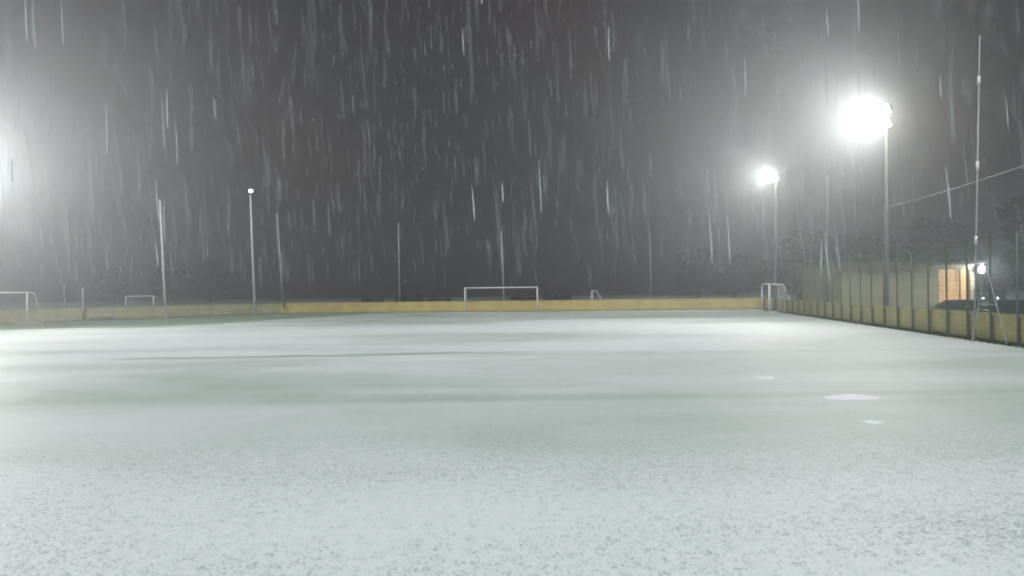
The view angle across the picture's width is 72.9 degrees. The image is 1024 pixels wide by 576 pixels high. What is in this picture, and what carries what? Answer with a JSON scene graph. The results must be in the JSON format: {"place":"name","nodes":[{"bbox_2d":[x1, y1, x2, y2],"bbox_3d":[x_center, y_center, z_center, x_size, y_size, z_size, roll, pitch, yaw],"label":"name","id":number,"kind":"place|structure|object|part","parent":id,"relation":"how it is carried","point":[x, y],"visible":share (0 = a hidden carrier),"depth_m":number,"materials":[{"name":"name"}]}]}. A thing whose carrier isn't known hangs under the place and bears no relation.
{"place":"outdoors","nodes":[
{"label":"outdoors","id":0,"kind":"place"},
{"bbox_2d":[11,0,1007,279],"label":"falling sleet","id":1,"kind":"object","parent":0,"point":[503,194],"visible":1,"depth_m":7.53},
{"bbox_2d":[0,291,1023,575],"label":"ground","id":2,"kind":"structure","parent":0,"point":[602,443],"depth_m":9.79,"materials":[{"name":"white snow"}]},
{"bbox_2d":[0,292,42,323],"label":"football goal","id":3,"kind":"object","parent":2,"relation":"on","point":[27,305],"visible":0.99,"depth_m":53.53,"materials":[{"name":"white paint"}]},
{"bbox_2d":[81,288,87,320],"bbox_3d":[-36.235,1.395,58.598,0.450,2.801,0.450,-1,0,0],"label":"net pole","id":4,"kind":"object","parent":2,"relation":"on","point":[83,315],"visible":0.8,"depth_m":58.53,"materials":[{"name":"grey metal"}]},
{"bbox_2d":[90,315,113,320],"bbox_3d":[-35.031,2.551,59.294,0.340,0.460,2.100,-1,0,41],"label":"bench","id":5,"kind":"object","parent":2,"relation":"on","point":[91,318],"visible":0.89,"depth_m":59.01,"materials":[{"name":"white paint"}]},
{"bbox_2d":[95,263,132,302],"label":"tree","id":6,"kind":"object","parent":2,"relation":"on","point":[122,284],"visible":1,"depth_m":178.82,"materials":[{"name":"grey plant"}]},
{"bbox_2d":[0,303,280,323],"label":"perimeter boards","id":7,"kind":"object","parent":2,"relation":"on","point":[75,314],"visible":1,"depth_m":61.69,"materials":[{"name":"beige wood"}]},
{"bbox_2d":[125,296,158,306],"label":"football goal","id":8,"kind":"object","parent":2,"relation":"on","point":[153,303],"visible":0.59,"depth_m":75.06,"materials":[{"name":"white paint"}]},
{"bbox_2d":[159,200,169,318],"bbox_3d":[-30.907,-2.537,61.508,0.774,10.557,0.495,-1,0,0],"label":"net pole","id":9,"kind":"object","parent":2,"relation":"on","point":[163,278],"visible":1,"depth_m":61.44,"materials":[{"name":"grey metal"}]},
{"bbox_2d":[144,266,205,302],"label":"tree","id":10,"kind":"object","parent":2,"relation":"on","point":[183,282],"visible":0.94,"depth_m":169.56,"materials":[{"name":"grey plant"}]},
{"bbox_2d":[193,261,232,301],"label":"tree","id":11,"kind":"object","parent":2,"relation":"on","point":[216,280],"visible":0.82,"depth_m":176.17,"materials":[{"name":"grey plant"}]},
{"bbox_2d":[248,189,258,314],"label":"floodlight mast","id":12,"kind":"object","parent":2,"relation":"on","point":[253,275],"visible":1,"depth_m":70.12,"materials":[{"name":"grey metal"}]},
{"bbox_2d":[276,213,283,302],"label":"net pole","id":13,"kind":"object","parent":2,"relation":"on","point":[282,299],"visible":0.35,"depth_m":73.54,"materials":[{"name":"grey metal"}]},
{"bbox_2d":[360,296,384,302],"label":"shrub","id":14,"kind":"object","parent":2,"relation":"on","point":[366,299],"visible":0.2,"depth_m":83.36,"materials":[{"name":"grey plant"}]},
{"bbox_2d":[398,222,399,301],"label":"net pole","id":15,"kind":"object","parent":2,"relation":"on","point":[398,264],"visible":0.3,"depth_m":75.95,"materials":[{"name":"grey metal"}]},
{"bbox_2d":[394,293,424,301],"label":"shrub","id":16,"kind":"object","parent":2,"relation":"on","point":[403,298],"visible":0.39,"depth_m":80.18,"materials":[{"name":"grey plant"}]},
{"bbox_2d":[427,295,451,301],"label":"shrub","id":17,"kind":"object","parent":2,"relation":"on","point":[434,298],"visible":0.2,"depth_m":81.29,"materials":[{"name":"grey plant"}]},
{"bbox_2d":[464,287,537,311],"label":"football goal","id":18,"kind":"object","parent":2,"relation":"on","point":[494,287],"visible":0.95,"depth_m":69.83,"materials":[{"name":"white paint"}]},
{"bbox_2d":[501,230,504,300],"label":"net pole","id":19,"kind":"object","parent":2,"relation":"on","point":[502,267],"visible":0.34,"depth_m":76.94,"materials":[{"name":"grey metal"}]},
{"bbox_2d":[281,298,759,313],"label":"perimeter boards","id":20,"kind":"object","parent":2,"relation":"on","point":[562,305],"visible":0.94,"depth_m":70.37,"materials":[{"name":"beige wood"}]},
{"bbox_2d":[509,292,536,300],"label":"shrub","id":21,"kind":"object","parent":2,"relation":"on","point":[517,297],"visible":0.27,"depth_m":81.13,"materials":[{"name":"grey plant"}]},
{"bbox_2d":[542,289,573,300],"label":"shrub","id":22,"kind":"object","parent":2,"relation":"on","point":[552,295],"visible":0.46,"depth_m":81.94,"materials":[{"name":"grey plant"}]},
{"bbox_2d":[673,246,724,298],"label":"tree","id":23,"kind":"object","parent":2,"relation":"on","point":[694,265],"visible":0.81,"depth_m":147.86,"materials":[{"name":"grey plant"}]},
{"bbox_2d":[703,250,779,297],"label":"tree","id":24,"kind":"object","parent":2,"relation":"on","point":[750,270],"visible":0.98,"depth_m":141.08,"materials":[{"name":"green plant"}]},
{"bbox_2d":[755,376,775,378],"bbox_3d":[6.172,2.155,16.781,0.479,0.040,0.513,-1,0,0],"label":"snow heap","id":25,"kind":"object","parent":2,"relation":"on","point":[766,377],"visible":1,"depth_m":16.71,"materials":[{"name":"white snow"}]},
{"bbox_2d":[767,175,780,310],"bbox_3d":[23.430,-3.928,61.780,0.644,12.026,1.326,-1,0,-11],"label":"floodlight mast","id":26,"kind":"object","parent":2,"relation":"on","point":[775,178],"visible":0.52,"depth_m":61.74,"materials":[{"name":"grey metal"}]},
{"bbox_2d":[761,283,789,311],"bbox_3d":[24.195,0.823,63.270,2.178,2.538,7.490,-1,0,15],"label":"football goal","id":27,"kind":"object","parent":2,"relation":"on","point":[769,295],"visible":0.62,"depth_m":60.32,"materials":[{"name":"white paint"}]},
{"bbox_2d":[772,229,817,300],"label":"tree","id":28,"kind":"object","parent":2,"relation":"on","point":[790,250],"visible":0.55,"depth_m":128.16,"materials":[{"name":"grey plant"}]},
{"bbox_2d":[826,175,827,301],"bbox_3d":[21.540,-2.828,47.507,0.368,9.794,0.315,-1,0,0],"label":"net pole","id":29,"kind":"object","parent":2,"relation":"on","point":[827,233],"visible":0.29,"depth_m":47.47,"materials":[{"name":"grey metal"}]},
{"bbox_2d":[800,229,877,265],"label":"tree","id":30,"kind":"object","parent":2,"relation":"on","point":[811,243],"visible":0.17,"depth_m":117.28,"materials":[{"name":"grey plant"}]},
{"bbox_2d":[822,393,881,399],"bbox_3d":[6.670,2.126,13.717,1.170,0.070,0.701,-1,0,0],"label":"snow heap","id":31,"kind":"object","parent":2,"relation":"on","point":[847,396],"visible":1,"depth_m":13.53,"materials":[{"name":"white snow"}]},
{"bbox_2d":[861,420,883,423],"bbox_3d":[5.830,2.150,11.178,0.312,0.029,0.326,-1,0,0],"label":"snow heap","id":32,"kind":"object","parent":2,"relation":"on","point":[872,421],"visible":1,"depth_m":11.14,"materials":[{"name":"white snow"}]},
{"bbox_2d":[820,229,934,263],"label":"tree","id":33,"kind":"object","parent":2,"relation":"on","point":[862,242],"visible":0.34,"depth_m":109.77,"materials":[{"name":"green plant"}]},
{"bbox_2d":[872,104,895,305],"bbox_3d":[21.720,-4.236,40.410,0.623,12.638,1.584,-1,0,0],"label":"floodlight mast","id":34,"kind":"object","parent":2,"relation":"on","point":[883,123],"visible":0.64,"depth_m":40.33,"materials":[{"name":"grey metal"}]},
{"bbox_2d":[798,261,983,307],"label":"clubhouse","id":35,"kind":"structure","parent":2,"relation":"on","point":[904,282],"depth_m":62.00,"materials":[{"name":"brown"}]},
{"bbox_2d":[938,268,969,303],"bbox_3d":[39.551,-0.184,62.154,2.900,3.150,0.230,-1,0,0],"label":"lit window","id":36,"kind":"structure","parent":35,"relation":"in","point":[961,273],"depth_m":62.23,"materials":[{"name":"brown glass"}]},
{"bbox_2d":[972,265,984,273],"bbox_3d":[41.561,-1.645,61.623,1.065,0.760,0.448,-1,0,16],"label":"wall lamp","id":37,"kind":"object","parent":35,"relation":"attached to","point":[981,269],"visible":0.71,"depth_m":61.45,"materials":[{"name":"white glass"}]},
{"bbox_2d":[760,298,1023,345],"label":"perimeter boards","id":38,"kind":"object","parent":2,"relation":"on","point":[902,316],"visible":0.56,"depth_m":32.08,"materials":[{"name":"wood"}]},
{"bbox_2d":[786,232,1023,344],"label":"fence","id":39,"kind":"object","parent":2,"relation":"on","point":[901,253],"visible":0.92,"depth_m":33.17,"materials":[{"name":"grey metal"}]},
{"bbox_2d":[889,215,954,261],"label":"tree","id":40,"kind":"object","parent":2,"relation":"on","point":[909,236],"visible":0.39,"depth_m":106.15,"materials":[{"name":"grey plant"}]},
{"bbox_2d":[925,299,983,312],"bbox_3d":[36.073,1.653,56.495,4.295,1.430,2.080,-1,0,0],"label":"parked car","id":41,"kind":"object","parent":2,"relation":"on","point":[959,304],"visible":0.34,"depth_m":55.68,"materials":[{"name":"paint"}]},
{"bbox_3d":[36.400,1.217,55.723,2.550,0.430,0.145,-1,0,0],"label":"side window","id":42,"kind":"part","parent":41,"relation":"part of","materials":[{"name":"black glass"}]},
{"bbox_2d":[921,215,1014,287],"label":"tree","id":43,"kind":"object","parent":2,"relation":"on","point":[988,227],"visible":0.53,"depth_m":103.52,"materials":[{"name":"green plant"}]},
{"bbox_2d":[973,35,980,340],"bbox_3d":[18.094,-3.902,27.010,0.484,11.916,0.162,-1,0,0],"label":"net pole","id":44,"kind":"object","parent":2,"relation":"on","point":[977,169],"visible":0.94,"depth_m":26.99,"materials":[{"name":"grey metal"}]},
{"bbox_2d":[971,263,1006,343],"bbox_3d":[17.547,0.578,25.635,0.188,2.971,1.566,-1,0,-10],"label":"metal frame","id":45,"kind":"object","parent":2,"relation":"on","point":[986,265],"visible":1,"depth_m":25.55,"materials":[{"name":"grey metal"}]},
{"bbox_2d":[954,240,1023,299],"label":"tree","id":46,"kind":"object","parent":2,"relation":"on","point":[1006,284],"visible":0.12,"depth_m":109.41,"materials":[{"name":"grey plant"}]},
{"bbox_2d":[978,289,1000,303],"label":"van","id":47,"kind":"object","parent":2,"relation":"on","point":[984,297],"visible":0.62,"depth_m":90.21,"materials":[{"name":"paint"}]},
{"bbox_2d":[973,300,1023,315],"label":"parked car","id":48,"kind":"object","parent":2,"relation":"on","point":[1010,305],"visible":0.45,"depth_m":50.27,"materials":[{"name":"paint"}]},
{"bbox_3d":[36.819,1.197,50.352,2.550,0.430,0.145,-1,0,-17],"label":"side window","id":49,"kind":"part","parent":48,"relation":"part of","materials":[{"name":"black glass"}]},
{"bbox_2d":[991,195,1023,289],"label":"tree","id":50,"kind":"object","parent":2,"relation":"on","point":[1014,216],"visible":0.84,"depth_m":66.84,"materials":[{"name":"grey plant"}]},
{"bbox_2d":[1013,231,1021,347],"bbox_3d":[17.497,0.042,23.999,0.202,4.024,0.203,-1,0,0],"label":"net pole","id":51,"kind":"object","parent":2,"relation":"on","point":[1017,305],"visible":1,"depth_m":23.97,"materials":[{"name":"grey metal"}]},
{"bbox_2d":[0,0,1023,301],"label":"sky","id":52,"kind":"structure","parent":0,"point":[347,121],"materials":[{"name":"grey"}]},
{"bbox_2d":[650,240,650,298],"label":"net pole","id":53,"kind":"object","parent":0,"point":[650,269],"visible":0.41,"depth_m":77.96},
{"bbox_2d":[763,309,1023,347],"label":"edge grass","id":54,"kind":"structure","parent":0,"point":[937,333],"depth_m":32.07,"materials":[{"name":"green plant"}]},
{"bbox_3d":[15.711,-3.982,12.010,0.320,12.051,0.315,-1,0,0],"label":"net pole","id":55,"kind":"object","parent":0,"visible":0},
{"bbox_2d":[888,165,1023,206],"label":"overhead cable","id":56,"kind":"object","parent":55,"relation":"attached to","point":[963,185],"visible":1,"depth_m":29.93,"materials":[{"name":"grey plastic"}]}
]}

